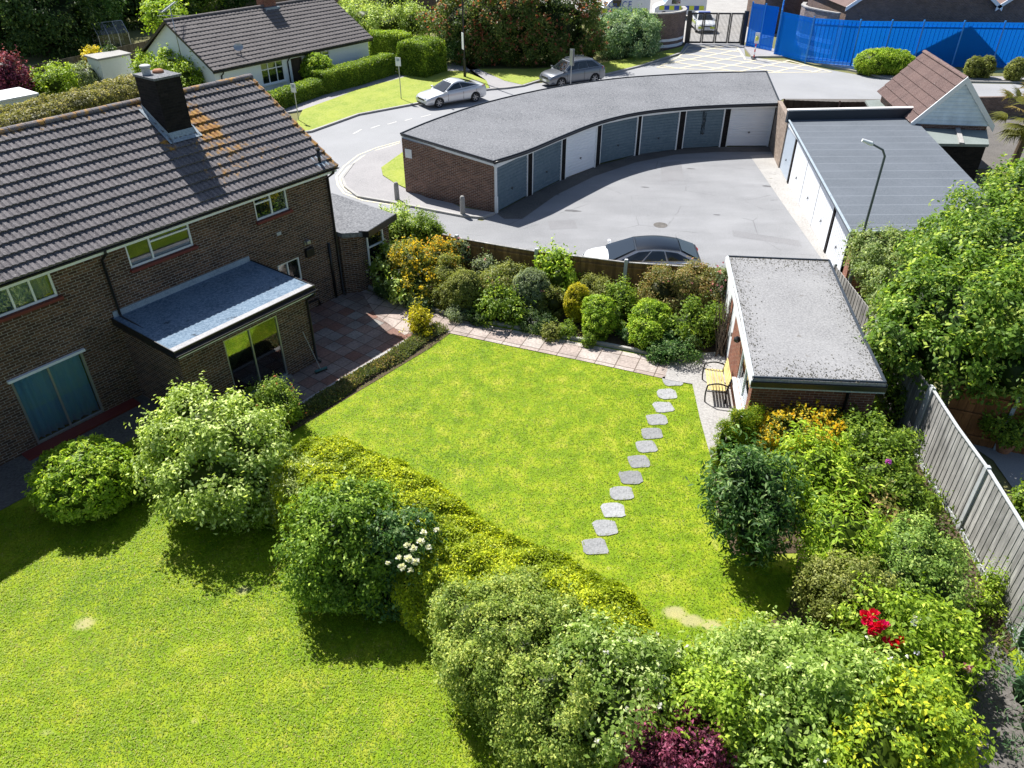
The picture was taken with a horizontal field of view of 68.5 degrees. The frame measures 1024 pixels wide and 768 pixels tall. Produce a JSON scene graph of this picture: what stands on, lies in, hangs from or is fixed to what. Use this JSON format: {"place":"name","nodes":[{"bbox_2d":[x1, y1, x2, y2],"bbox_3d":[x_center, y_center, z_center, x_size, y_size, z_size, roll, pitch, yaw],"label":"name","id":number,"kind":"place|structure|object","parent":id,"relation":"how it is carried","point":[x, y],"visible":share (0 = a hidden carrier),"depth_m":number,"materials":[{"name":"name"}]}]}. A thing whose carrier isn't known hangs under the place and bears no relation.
{"place":"outdoors","nodes":[
{"label":"outdoors","id":0,"kind":"place"},
{"bbox_2d":[0,395,163,509],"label":"terrace","id":1,"kind":"structure","parent":0,"point":[13,483],"depth_m":20.13,"materials":[{"name":"stone"}]},
{"bbox_2d":[22,398,140,460],"bbox_3d":[-11.663,1.200,20.507,0.400,0.070,3.100,23,40,29],"label":"step","id":2,"kind":"object","parent":1,"relation":"on","point":[89,425],"visible":1,"depth_m":20.43,"materials":[{"name":"red tile"}]},
{"bbox_2d":[142,291,415,419],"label":"patio","id":3,"kind":"structure","parent":0,"point":[352,331],"depth_m":24.41,"materials":[{"name":"stone"}]},
{"bbox_2d":[285,63,520,113],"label":"pavement","id":4,"kind":"structure","parent":0,"point":[493,81],"depth_m":53.05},
{"bbox_2d":[267,77,330,108],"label":"clipped hedge","id":5,"kind":"object","parent":4,"relation":"on","point":[309,88],"visible":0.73,"depth_m":48.77,"materials":[{"name":"green plant"}]},
{"bbox_2d":[309,52,396,93],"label":"clipped hedge","id":6,"kind":"object","parent":4,"relation":"on","point":[357,72],"visible":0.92,"depth_m":52.50,"materials":[{"name":"green plant"}]},
{"bbox_2d":[344,143,491,215],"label":"pavement","id":7,"kind":"structure","parent":0,"point":[364,176],"depth_m":36.34,"materials":[{"name":"concrete"}]},
{"bbox_2d":[0,317,1023,767],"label":"lawn","id":8,"kind":"structure","parent":0,"point":[692,615],"depth_m":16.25,"materials":[{"name":"plant"}]},
{"bbox_2d":[21,432,140,525],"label":"bush","id":9,"kind":"object","parent":8,"relation":"on","point":[72,482],"visible":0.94,"depth_m":17.15,"materials":[{"name":"green plant"}]},
{"bbox_2d":[119,370,307,535],"bbox_3d":[-6.906,1.674,17.253,3.971,3.148,3.668,21,39,27],"label":"viburnum","id":10,"kind":"object","parent":8,"relation":"on","point":[204,456],"visible":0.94,"depth_m":16.63,"materials":[{"name":"green plant"}]},
{"bbox_2d":[267,464,422,620],"bbox_3d":[-3.246,3.224,15.287,3.283,2.768,2.787,0,34,0],"label":"shrub","id":11,"kind":"object","parent":8,"relation":"on","point":[324,549],"visible":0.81,"depth_m":14.69,"materials":[{"name":"green plant"}]},
{"bbox_2d":[280,332,449,438],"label":"border soil","id":12,"kind":"structure","parent":8,"relation":"on","point":[370,380],"depth_m":22.49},
{"bbox_2d":[242,371,306,433],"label":"shrub","id":13,"kind":"object","parent":12,"relation":"on","point":[268,393],"visible":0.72,"depth_m":20.06,"materials":[{"name":"green plant"}]},
{"bbox_2d":[267,321,448,436],"bbox_3d":[-4.708,-0.150,22.312,0.866,0.366,8.099,23,40,29],"label":"ground cover","id":14,"kind":"object","parent":12,"relation":"on","point":[368,370],"visible":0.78,"depth_m":22.63,"materials":[{"name":"green plant"}]},
{"bbox_2d":[348,489,447,623],"bbox_3d":[-2.183,3.617,15.075,2.125,2.644,2.093,0,34,0],"label":"rose bush","id":15,"kind":"object","parent":8,"relation":"on","point":[410,539],"visible":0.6,"depth_m":14.67,"materials":[{"name":"green plant"}]},
{"bbox_2d":[267,433,666,683],"bbox_3d":[-1.491,3.514,15.639,10.803,1.873,3.187,23,41,30],"label":"golden hedge","id":16,"kind":"object","parent":8,"relation":"on","point":[469,549],"visible":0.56,"depth_m":15.23,"materials":[{"name":"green plant"}]},
{"bbox_2d":[419,557,618,767],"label":"cotoneaster","id":17,"kind":"object","parent":8,"relation":"on","point":[486,664],"visible":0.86,"depth_m":12.44,"materials":[{"name":"green plant"}]},
{"bbox_2d":[613,688,741,767],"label":"barberry","id":18,"kind":"object","parent":8,"relation":"on","point":[668,754],"visible":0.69,"depth_m":11.07,"materials":[{"name":"purple plant"}]},
{"bbox_2d":[685,423,832,575],"bbox_3d":[5.056,2.537,16.025,2.292,3.067,2.874,-10,36,-14],"label":"tree","id":19,"kind":"object","parent":8,"relation":"on","point":[758,476],"visible":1,"depth_m":15.56,"materials":[{"name":"green plant"}]},
{"bbox_2d":[713,409,1016,728],"bbox_3d":[7.181,4.084,16.333,6.545,0.001,13.884,12,36,17],"label":"flower bed","id":20,"kind":"object","parent":8,"relation":"on","point":[998,623],"visible":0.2,"depth_m":16.10,"materials":[{"name":"soil"}]},
{"bbox_2d":[640,637,791,767],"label":"shrub","id":21,"kind":"object","parent":20,"relation":"on","point":[712,703],"visible":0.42,"depth_m":11.32,"materials":[{"name":"green plant"}]},
{"bbox_2d":[707,400,767,470],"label":"shrub","id":22,"kind":"object","parent":20,"relation":"on","point":[746,418],"visible":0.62,"depth_m":18.45,"materials":[{"name":"green plant"}]},
{"bbox_2d":[682,605,839,724],"bbox_3d":[4.172,5.111,12.555,3.129,2.718,2.390,0,34,0],"label":"shrub","id":23,"kind":"object","parent":20,"relation":"on","point":[742,641],"visible":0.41,"depth_m":12.17,"materials":[{"name":"green plant"}]},
{"bbox_2d":[746,397,849,473],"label":"azalea","id":24,"kind":"object","parent":20,"relation":"on","point":[783,423],"visible":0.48,"depth_m":18.33,"materials":[{"name":"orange plant"}]},
{"bbox_2d":[764,408,872,518],"bbox_3d":[7.012,1.953,17.353,2.430,2.648,2.420,0,34,0],"label":"laurel","id":25,"kind":"object","parent":20,"relation":"on","point":[816,467],"visible":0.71,"depth_m":16.99,"materials":[{"name":"green plant"}]},
{"bbox_2d":[722,614,929,767],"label":"shrub","id":26,"kind":"object","parent":20,"relation":"on","point":[831,679],"visible":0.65,"depth_m":11.24,"materials":[{"name":"green plant"}]},
{"bbox_2d":[786,543,903,635],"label":"shrub","id":27,"kind":"object","parent":20,"relation":"on","point":[822,592],"visible":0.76,"depth_m":14.43,"materials":[{"name":"green plant"}]},
{"bbox_2d":[786,459,937,582],"bbox_3d":[7.121,3.238,15.692,2.610,2.767,2.237,0,34,0],"label":"rhododendron","id":28,"kind":"object","parent":20,"relation":"on","point":[839,531],"visible":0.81,"depth_m":15.42,"materials":[{"name":"green plant"}]},
{"bbox_2d":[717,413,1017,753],"bbox_3d":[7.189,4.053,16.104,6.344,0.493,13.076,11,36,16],"label":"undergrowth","id":29,"kind":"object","parent":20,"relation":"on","point":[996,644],"visible":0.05,"depth_m":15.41,"materials":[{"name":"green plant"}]},
{"bbox_2d":[826,401,927,500],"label":"rose bush","id":30,"kind":"object","parent":20,"relation":"on","point":[883,444],"visible":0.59,"depth_m":17.73,"materials":[{"name":"green plant"}]},
{"bbox_2d":[845,457,953,529],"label":"shrub","id":31,"kind":"object","parent":20,"relation":"on","point":[914,496],"visible":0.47,"depth_m":16.88,"materials":[{"name":"green plant"}]},
{"bbox_2d":[810,646,999,767],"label":"shrub","id":32,"kind":"object","parent":20,"relation":"on","point":[941,742],"visible":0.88,"depth_m":11.02,"materials":[{"name":"green plant"}]},
{"bbox_2d":[827,571,987,693],"bbox_3d":[7.356,4.709,13.635,3.054,2.222,2.622,0,34,0],"label":"rose bush","id":33,"kind":"object","parent":20,"relation":"on","point":[886,627],"visible":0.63,"depth_m":13.39,"materials":[{"name":"green plant"}]},
{"bbox_2d":[866,504,980,626],"bbox_3d":[8.127,3.700,15.091,2.230,2.194,2.460,12,36,18],"label":"shrub","id":34,"kind":"object","parent":20,"relation":"on","point":[938,566],"visible":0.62,"depth_m":14.73,"materials":[{"name":"green plant"}]},
{"bbox_2d":[898,618,999,707],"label":"rose bush","id":35,"kind":"object","parent":20,"relation":"on","point":[969,665],"visible":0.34,"depth_m":13.00,"materials":[{"name":"green plant"}]},
{"bbox_2d":[966,550,1011,622],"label":"shrub","id":36,"kind":"object","parent":20,"relation":"on","point":[992,585],"visible":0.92,"depth_m":15.21,"materials":[{"name":"green plant"}]},
{"bbox_2d":[833,263,933,435],"bbox_3d":[10.575,-1.139,22.329,0.101,1.975,7.141,0,34,1],"label":"side fence","id":37,"kind":"object","parent":8,"relation":"on","point":[912,406],"visible":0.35,"depth_m":20.25,"materials":[{"name":"grey wood"}]},
{"bbox_2d":[979,596,1023,762],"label":"bush","id":38,"kind":"object","parent":8,"relation":"on","point":[1017,686],"visible":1,"depth_m":13.23,"materials":[{"name":"green plant"}]},
{"bbox_2d":[0,0,1023,517],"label":"ground","id":39,"kind":"structure","parent":0,"point":[136,34],"depth_m":58.08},
{"bbox_2d":[0,44,35,90],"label":"purple tree","id":40,"kind":"object","parent":39,"relation":"on","point":[10,77],"visible":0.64,"depth_m":46.69,"materials":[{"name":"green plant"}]},
{"bbox_2d":[16,60,82,100],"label":"shrub","id":41,"kind":"object","parent":39,"relation":"on","point":[57,79],"visible":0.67,"depth_m":48.80,"materials":[{"name":"green plant"}]},
{"bbox_2d":[0,0,109,60],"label":"tall tree","id":42,"kind":"object","parent":39,"relation":"on","point":[51,23],"visible":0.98,"depth_m":58.88,"materials":[{"name":"green plant"}]},
{"bbox_2d":[0,73,139,127],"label":"long hedge","id":43,"kind":"object","parent":39,"relation":"on","point":[119,88],"visible":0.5,"depth_m":41.13,"materials":[{"name":"green plant"}]},
{"bbox_2d":[68,0,128,46],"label":"tall tree","id":44,"kind":"object","parent":39,"relation":"on","point":[111,9],"visible":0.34,"depth_m":64.16,"materials":[{"name":"green plant"}]},
{"bbox_2d":[84,50,134,83],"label":"garden shed","id":45,"kind":"structure","parent":39,"relation":"on","point":[110,64],"depth_m":51.05,"materials":[{"name":"concrete"}]},
{"bbox_2d":[122,42,204,87],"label":"shrub","id":46,"kind":"object","parent":39,"relation":"on","point":[188,78],"visible":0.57,"depth_m":47.15,"materials":[{"name":"green plant"}]},
{"bbox_2d":[0,64,346,465],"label":"brick house","id":47,"kind":"structure","parent":39,"relation":"on","point":[161,232],"depth_m":20.83,"materials":[{"name":"brown"}]},
{"bbox_2d":[0,274,63,322],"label":"window","id":48,"kind":"structure","parent":47,"relation":"in","point":[28,291],"depth_m":18.49,"materials":[{"name":"white plastic"}]},
{"bbox_2d":[6,348,103,443],"bbox_3d":[-12.029,0.305,19.938,0.370,2.070,1.960,23,40,29],"label":"sliding door","id":49,"kind":"structure","parent":47,"relation":"in","point":[54,394],"depth_m":20.01,"materials":[{"name":"glass"}]},
{"bbox_2d":[223,316,287,398],"bbox_3d":[-7.275,-0.733,21.447,0.053,2.040,1.800,23,40,29],"label":"sliding door","id":50,"kind":"structure","parent":47,"relation":"in","point":[258,352],"depth_m":21.44,"materials":[{"name":"glass"}]},
{"bbox_2d":[138,0,373,90],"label":"bungalow","id":51,"kind":"object","parent":39,"relation":"on","point":[287,36],"visible":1,"depth_m":49.99,"materials":[{"name":"tile"}]},
{"bbox_2d":[331,193,396,292],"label":"brick store","id":52,"kind":"structure","parent":39,"relation":"on","point":[361,228],"depth_m":26.74,"materials":[{"name":"brick"}]},
{"bbox_2d":[339,0,434,43],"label":"shrub","id":53,"kind":"object","parent":39,"relation":"on","point":[366,16],"visible":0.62,"depth_m":62.13,"materials":[{"name":"green plant"}]},
{"bbox_2d":[297,71,488,130],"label":"verge","id":54,"kind":"structure","parent":39,"relation":"on","point":[378,96],"depth_m":49.53,"materials":[{"name":"green plant"}]},
{"bbox_2d":[396,34,447,77],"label":"tall hedge","id":55,"kind":"object","parent":39,"relation":"on","point":[419,57],"visible":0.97,"depth_m":54.73,"materials":[{"name":"green plant"}]},
{"bbox_2d":[414,0,611,68],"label":"photinia hedge","id":56,"kind":"object","parent":39,"relation":"on","point":[529,33],"visible":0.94,"depth_m":56.44,"materials":[{"name":"green plant"}]},
{"bbox_2d":[383,242,723,356],"bbox_3d":[0.760,-3.523,27.459,14.803,0.001,6.148,14,37,19],"label":"flower bed","id":57,"kind":"object","parent":39,"relation":"on","point":[612,338],"visible":0.13,"depth_m":24.63,"materials":[{"name":"soil"}]},
{"bbox_2d":[364,234,429,304],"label":"hydrangea","id":58,"kind":"object","parent":57,"relation":"on","point":[382,268],"visible":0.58,"depth_m":26.30,"materials":[{"name":"green plant"}]},
{"bbox_2d":[385,235,440,302],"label":"azalea","id":59,"kind":"object","parent":57,"relation":"on","point":[427,279],"visible":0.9,"depth_m":26.05,"materials":[{"name":"yellow plant"}]},
{"bbox_2d":[445,269,483,310],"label":"clipped shrub","id":60,"kind":"object","parent":57,"relation":"on","point":[464,289],"visible":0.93,"depth_m":25.21,"materials":[{"name":"green plant"}]},
{"bbox_2d":[473,271,536,328],"bbox_3d":[-0.217,-2.764,24.985,2.275,1.834,1.712,14,37,19],"label":"camellia","id":61,"kind":"object","parent":57,"relation":"on","point":[506,309],"visible":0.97,"depth_m":24.85,"materials":[{"name":"green plant"}]},
{"bbox_2d":[511,267,551,309],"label":"lavender","id":62,"kind":"object","parent":57,"relation":"on","point":[531,282],"visible":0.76,"depth_m":25.18,"materials":[{"name":"green plant"}]},
{"bbox_2d":[532,234,591,297],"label":"shrub","id":63,"kind":"object","parent":57,"relation":"on","point":[551,262],"visible":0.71,"depth_m":25.68,"materials":[{"name":"green plant"}]},
{"bbox_2d":[580,294,616,341],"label":"clipped shrub","id":64,"kind":"object","parent":57,"relation":"on","point":[599,316],"visible":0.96,"depth_m":24.02,"materials":[{"name":"green plant"}]},
{"bbox_2d":[625,297,672,349],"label":"clipped shrub","id":65,"kind":"object","parent":57,"relation":"on","point":[645,324],"visible":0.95,"depth_m":23.58,"materials":[{"name":"green plant"}]},
{"bbox_2d":[645,326,703,364],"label":"shrub","id":66,"kind":"object","parent":57,"relation":"on","point":[673,347],"visible":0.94,"depth_m":23.18,"materials":[{"name":"green plant"}]},
{"bbox_2d":[634,256,726,316],"bbox_3d":[5.658,-3.049,24.946,3.076,2.201,2.665,20,39,27],"label":"photinia","id":67,"kind":"object","parent":57,"relation":"on","point":[663,289],"visible":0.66,"depth_m":24.46,"materials":[{"name":"green plant"}]},
{"bbox_2d":[663,291,725,348],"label":"shrub","id":68,"kind":"object","parent":57,"relation":"on","point":[694,323],"visible":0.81,"depth_m":23.60,"materials":[{"name":"green plant"}]},
{"bbox_2d":[480,46,683,84],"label":"verge","id":69,"kind":"structure","parent":39,"relation":"on","point":[521,76],"depth_m":56.96,"materials":[{"name":"green plant"}]},
{"bbox_2d":[592,3,664,60],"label":"shrub","id":70,"kind":"object","parent":69,"relation":"on","point":[634,36],"visible":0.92,"depth_m":59.61,"materials":[{"name":"green plant"}]},
{"bbox_2d":[442,234,726,306],"bbox_3d":[2.306,-3.853,26.457,10.262,1.795,0.597,9,35,13],"label":"back fence","id":71,"kind":"object","parent":39,"relation":"on","point":[612,269],"visible":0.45,"depth_m":26.02,"materials":[{"name":"brown wood"}]},
{"bbox_2d":[400,71,779,212],"bbox_3d":[5.305,-13.521,39.685,23.833,2.825,8.212,-20,39,-26],"label":"garage row","id":72,"kind":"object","parent":39,"relation":"on","point":[495,155],"visible":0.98,"depth_m":37.95,"materials":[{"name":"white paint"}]},
{"bbox_2d":[497,155,526,210],"bbox_3d":[0.015,-9.031,33.717,0.080,1.990,2.392,21,40,28],"label":"garage door","id":73,"kind":"structure","parent":72,"relation":"in","point":[511,176],"depth_m":33.72,"materials":[{"name":"blue metal"}]},
{"bbox_2d":[533,141,560,192],"bbox_3d":[1.658,-10.274,35.534,0.080,1.990,2.380,22,40,29],"label":"garage door","id":74,"kind":"structure","parent":72,"relation":"in","point":[546,161],"depth_m":35.54,"materials":[{"name":"blue metal"}]},
{"bbox_2d":[566,128,595,176],"bbox_3d":[3.418,-11.434,37.231,0.081,1.990,2.301,28,43,35],"label":"garage door","id":75,"kind":"structure","parent":72,"relation":"in","point":[580,157],"depth_m":37.24,"materials":[{"name":"white metal"}]},
{"bbox_2d":[600,117,636,162],"bbox_3d":[5.521,-12.613,38.956,2.382,1.990,0.081,-21,40,-28],"label":"garage door","id":76,"kind":"structure","parent":72,"relation":"in","point":[618,138],"depth_m":38.97,"materials":[{"name":"blue metal"}]},
{"bbox_2d":[640,112,678,153],"bbox_3d":[7.824,-13.317,39.986,2.217,1.990,0.080,-13,36,-18],"label":"garage door","id":77,"kind":"structure","parent":72,"relation":"in","point":[659,132],"depth_m":40.00,"materials":[{"name":"blue metal"}]},
{"bbox_2d":[683,109,723,147],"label":"garage door","id":78,"kind":"structure","parent":72,"relation":"in","point":[702,127],"depth_m":40.66,"materials":[{"name":"blue metal"}]},
{"bbox_2d":[727,109,773,145],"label":"garage door","id":79,"kind":"structure","parent":72,"relation":"in","point":[748,127],"depth_m":40.90,"materials":[{"name":"white metal"}]},
{"bbox_2d":[404,146,820,267],"bbox_3d":[7.904,-7.372,33.092,21.988,0.001,15.857,-20,39,-27],"label":"garage court","id":80,"kind":"object","parent":39,"relation":"on","point":[622,203],"visible":0.4,"depth_m":33.27,"materials":[{"name":"concrete"}]},
{"bbox_2d":[497,147,770,218],"bbox_3d":[6.249,-10.748,38.020,17.974,0.001,3.689,-21,40,-28],"label":"concrete apron","id":81,"kind":"object","parent":80,"relation":"on","point":[523,207],"visible":0.94,"depth_m":37.37,"materials":[{"name":"concrete"}]},
{"bbox_2d":[582,235,701,265],"bbox_3d":[4.745,-4.622,27.731,4.316,1.507,2.141,0,34,0],"label":"parked car","id":82,"kind":"object","parent":80,"relation":"on","point":[657,248],"visible":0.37,"depth_m":27.03,"materials":[{"name":"white paint"}]},
{"bbox_2d":[751,154,827,258],"bbox_3d":[12.418,-7.953,33.931,1.341,0.001,16.001,4,35,6],"label":"concrete strip","id":83,"kind":"object","parent":80,"relation":"on","point":[769,169],"visible":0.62,"depth_m":35.30,"materials":[{"name":"concrete"}]},
{"bbox_2d":[534,583,700,767],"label":"bush","id":84,"kind":"object","parent":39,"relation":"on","point":[633,654],"visible":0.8,"depth_m":11.71,"materials":[{"name":"green plant"}]},
{"bbox_2d":[542,0,776,42],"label":"yard","id":85,"kind":"structure","parent":39,"relation":"on","point":[726,6],"depth_m":78.87,"materials":[{"name":"concrete"}]},
{"bbox_2d":[722,255,887,430],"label":"garden outbuilding","id":86,"kind":"structure","parent":39,"relation":"on","point":[795,329],"depth_m":20.25,"materials":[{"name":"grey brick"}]},
{"bbox_2d":[838,218,926,342],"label":"bramble","id":87,"kind":"object","parent":39,"relation":"on","point":[879,254],"visible":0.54,"depth_m":24.32,"materials":[{"name":"green plant"}]},
{"bbox_2d":[780,106,984,294],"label":"garage block","id":88,"kind":"structure","parent":39,"relation":"on","point":[830,164],"depth_m":31.45,"materials":[{"name":"grey metal"}]},
{"bbox_2d":[774,10,1023,67],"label":"blue fence","id":89,"kind":"object","parent":39,"relation":"on","point":[804,39],"visible":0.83,"depth_m":56.93,"materials":[{"name":"metal"}]},
{"bbox_2d":[877,50,994,180],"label":"gabled garage","id":90,"kind":"structure","parent":39,"relation":"on","point":[948,113],"depth_m":36.02,"materials":[{"name":"tile"}]},
{"bbox_2d":[854,147,1023,416],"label":"tree","id":91,"kind":"object","parent":39,"relation":"on","point":[963,305],"visible":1,"depth_m":19.40,"materials":[{"name":"green plant"}]},
{"bbox_2d":[910,387,1023,658],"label":"fence","id":92,"kind":"object","parent":39,"relation":"on","point":[989,517],"visible":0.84,"depth_m":16.71,"materials":[{"name":"grey wood"}]},
{"bbox_2d":[947,384,1023,454],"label":"neighbour fence","id":93,"kind":"object","parent":39,"relation":"on","point":[966,414],"visible":0.39,"depth_m":19.50,"materials":[{"name":"orange wood"}]},
{"bbox_2d":[362,290,668,377],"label":"garden path","id":94,"kind":"structure","parent":0,"point":[391,314],"depth_m":24.30,"materials":[{"name":"stone"}]},
{"bbox_2d":[307,43,1023,219],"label":"road","id":95,"kind":"structure","parent":0,"point":[341,144],"depth_m":51.48,"materials":[{"name":"asphalt"}]},
{"bbox_2d":[416,77,485,107],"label":"parked car","id":96,"kind":"object","parent":95,"relation":"on","point":[446,90],"visible":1,"depth_m":48.40,"materials":[{"name":"silver metal"}]},
{"bbox_2d":[539,55,604,85],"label":"parked car","id":97,"kind":"object","parent":95,"relation":"on","point":[584,68],"visible":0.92,"depth_m":52.61,"materials":[{"name":"grey paint"}]},
{"bbox_2d":[684,10,749,44],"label":"entrance gate","id":98,"kind":"structure","parent":95,"relation":"on","point":[743,28],"depth_m":64.90,"materials":[{"name":"black metal"}]},
{"bbox_2d":[665,352,732,455],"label":"shed path","id":99,"kind":"structure","parent":0,"point":[713,409],"depth_m":22.00,"materials":[{"name":"concrete"}]},
{"bbox_2d":[744,44,1023,80],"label":"pavement","id":100,"kind":"structure","parent":0,"point":[758,52],"depth_m":58.16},
{"bbox_2d":[745,1,778,50],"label":"blue gate","id":101,"kind":"structure","parent":100,"relation":"on","point":[763,20],"depth_m":62.71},
{"bbox_2d":[853,46,915,75],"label":"clipped shrub","id":102,"kind":"object","parent":100,"relation":"on","point":[886,61],"visible":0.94,"depth_m":54.90,"materials":[{"name":"green plant"}]},
{"bbox_2d":[785,99,1023,168],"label":"side road","id":103,"kind":"structure","parent":0,"point":[994,149],"depth_m":41.91,"materials":[{"name":"asphalt"}]},
{"bbox_2d":[807,0,1023,22],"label":"brick building","id":104,"kind":"structure","parent":0,"point":[1010,11],"depth_m":58.69,"materials":[{"name":"brown brick"}]},
{"bbox_2d":[960,634,1023,767],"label":"lane","id":105,"kind":"structure","parent":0,"point":[1006,700],"depth_m":13.60,"materials":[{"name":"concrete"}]},
{"bbox_2d":[972,444,1023,494],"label":"neighbour patio","id":106,"kind":"structure","parent":0,"point":[1010,465],"depth_m":19.32,"materials":[{"name":"concrete"}]},
{"bbox_2d":[995,438,1015,453],"bbox_3d":[12.869,1.591,19.660,0.560,0.380,0.560,0,34,0],"label":"plant pot","id":107,"kind":"object","parent":106,"relation":"on","point":[1001,450],"visible":0.33,"depth_m":19.54,"materials":[{"name":"ceramic"}]},
{"bbox_2d":[977,409,1023,451],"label":"potted plant","id":108,"kind":"object","parent":107,"relation":"in","point":[1012,430],"visible":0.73,"depth_m":19.12,"materials":[{"name":"green plant"}]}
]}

